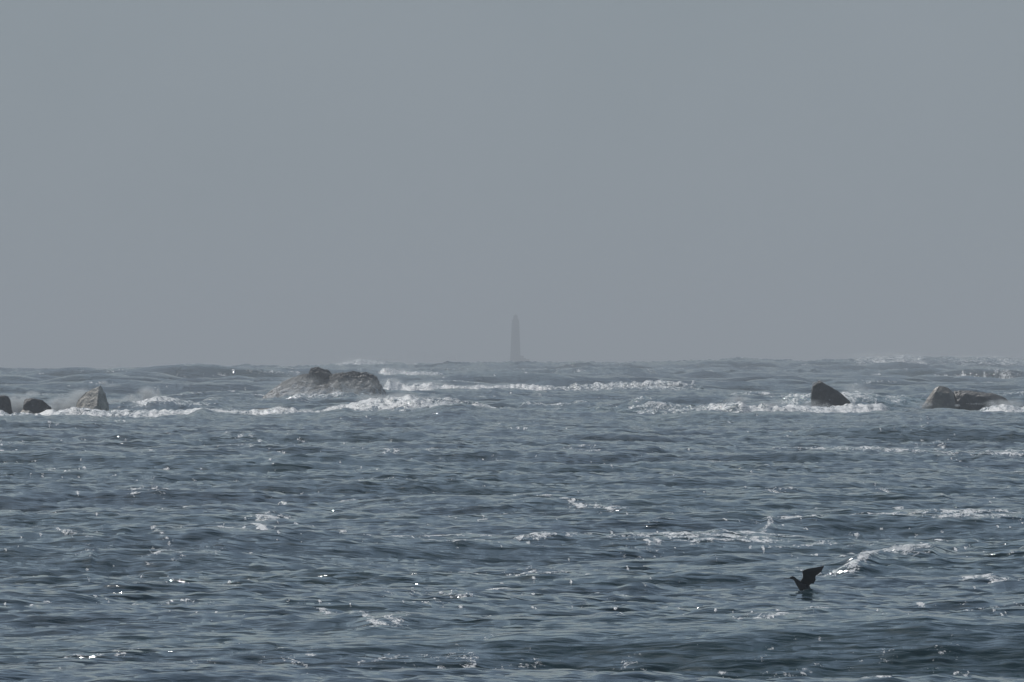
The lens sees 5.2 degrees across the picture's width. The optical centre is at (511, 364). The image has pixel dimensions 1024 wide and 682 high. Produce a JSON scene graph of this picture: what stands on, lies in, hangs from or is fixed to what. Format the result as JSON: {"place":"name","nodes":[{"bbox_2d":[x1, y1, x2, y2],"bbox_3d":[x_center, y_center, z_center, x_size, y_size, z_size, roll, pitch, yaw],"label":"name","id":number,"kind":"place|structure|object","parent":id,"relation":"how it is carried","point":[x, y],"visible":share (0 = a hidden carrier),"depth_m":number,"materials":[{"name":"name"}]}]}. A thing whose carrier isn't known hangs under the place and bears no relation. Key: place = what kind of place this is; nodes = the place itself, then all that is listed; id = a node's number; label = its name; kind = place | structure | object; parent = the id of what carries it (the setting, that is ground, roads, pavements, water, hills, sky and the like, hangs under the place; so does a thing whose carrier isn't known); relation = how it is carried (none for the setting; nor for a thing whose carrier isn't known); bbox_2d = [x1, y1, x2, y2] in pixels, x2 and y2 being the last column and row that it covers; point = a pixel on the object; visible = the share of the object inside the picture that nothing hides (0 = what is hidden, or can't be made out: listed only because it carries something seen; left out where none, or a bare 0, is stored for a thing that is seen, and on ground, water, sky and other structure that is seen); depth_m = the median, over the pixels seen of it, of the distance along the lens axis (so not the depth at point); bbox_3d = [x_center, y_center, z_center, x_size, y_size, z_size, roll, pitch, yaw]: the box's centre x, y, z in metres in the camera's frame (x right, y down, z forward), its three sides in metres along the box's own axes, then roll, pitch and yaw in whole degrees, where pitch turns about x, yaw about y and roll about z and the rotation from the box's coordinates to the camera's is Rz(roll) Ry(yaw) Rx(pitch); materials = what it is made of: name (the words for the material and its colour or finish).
{"place":"outdoors","nodes":[
{"label":"outdoors","id":0,"kind":"place"},
{"bbox_2d":[0,355,1023,681],"bbox_3d":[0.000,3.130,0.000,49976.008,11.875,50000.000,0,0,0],"label":"water","id":1,"kind":"structure","parent":0,"point":[550,521],"depth_m":291.16,"materials":[{"name":"blue liquid"}]},
{"bbox_2d":[0,395,12,413],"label":"sea rock","id":2,"kind":"object","parent":1,"relation":"in","point":[5,403],"visible":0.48,"depth_m":937.74,"materials":[{"name":"grey stone"}]},
{"bbox_2d":[23,398,50,413],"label":"sea rock","id":3,"kind":"object","parent":1,"relation":"in","point":[33,406],"visible":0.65,"depth_m":937.86,"materials":[{"name":"grey stone"}]},
{"bbox_2d":[9,392,82,410],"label":"spray","id":4,"kind":"object","parent":1,"relation":"on","point":[49,403],"visible":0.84,"depth_m":941.03,"materials":[{"name":"white liquid"}]},
{"bbox_2d":[76,386,108,410],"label":"sea rock","id":5,"kind":"object","parent":1,"relation":"in","point":[95,398],"visible":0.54,"depth_m":938.66,"materials":[{"name":"stone"}]},
{"bbox_2d":[112,389,159,401],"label":"spray","id":6,"kind":"object","parent":1,"relation":"on","point":[137,397],"visible":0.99,"depth_m":1011.93,"materials":[{"name":"white liquid"}]},
{"bbox_2d":[262,372,346,397],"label":"reef rock","id":7,"kind":"object","parent":1,"relation":"in","point":[303,384],"visible":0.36,"depth_m":1260.09,"materials":[{"name":"grey stone"}]},
{"bbox_2d":[309,367,331,379],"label":"boulder","id":8,"kind":"object","parent":7,"relation":"on","point":[317,373],"visible":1,"depth_m":1261.47,"materials":[{"name":"grey stone"}]},
{"bbox_2d":[338,371,386,395],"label":"boulder","id":9,"kind":"object","parent":7,"relation":"on","point":[355,382],"visible":0.71,"depth_m":1254.67,"materials":[{"name":"grey stone"}]},
{"bbox_2d":[359,394,433,400],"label":"spray","id":10,"kind":"object","parent":1,"relation":"on","point":[376,397],"visible":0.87,"depth_m":924.90,"materials":[{"name":"white liquid"}]},
{"bbox_2d":[510,314,528,361],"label":"lighthouse","id":11,"kind":"object","parent":1,"relation":"on","point":[515,356],"visible":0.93,"depth_m":9497.02,"materials":[{"name":"stone"}]},
{"bbox_2d":[680,397,780,406],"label":"spray","id":12,"kind":"object","parent":1,"relation":"on","point":[737,399],"visible":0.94,"depth_m":924.95,"materials":[{"name":"white liquid"}]},
{"bbox_2d":[784,566,823,590],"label":"cormorant","id":13,"kind":"object","parent":1,"relation":"on","point":[808,578],"visible":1,"depth_m":232.12,"materials":[{"name":"black"}]},
{"bbox_2d":[811,381,850,406],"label":"sea rock","id":14,"kind":"object","parent":1,"relation":"in","point":[822,393],"visible":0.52,"depth_m":949.39,"materials":[{"name":"grey stone"}]},
{"bbox_2d":[806,386,855,406],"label":"spray","id":15,"kind":"object","parent":1,"relation":"on","point":[826,404],"visible":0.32,"depth_m":935.81,"materials":[{"name":"white liquid"}]},
{"bbox_2d":[922,386,955,408],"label":"sea rock","id":16,"kind":"object","parent":1,"relation":"in","point":[940,396],"visible":0.61,"depth_m":949.33,"materials":[{"name":"grey stone"}]},
{"bbox_2d":[954,390,1011,410],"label":"sea rock","id":17,"kind":"object","parent":1,"relation":"in","point":[963,398],"visible":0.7,"depth_m":949.83,"materials":[{"name":"grey stone"}]},
{"bbox_2d":[0,0,1023,366],"label":"sky","id":18,"kind":"structure","parent":0,"point":[286,183],"materials":[{"name":"grey"}]}
]}

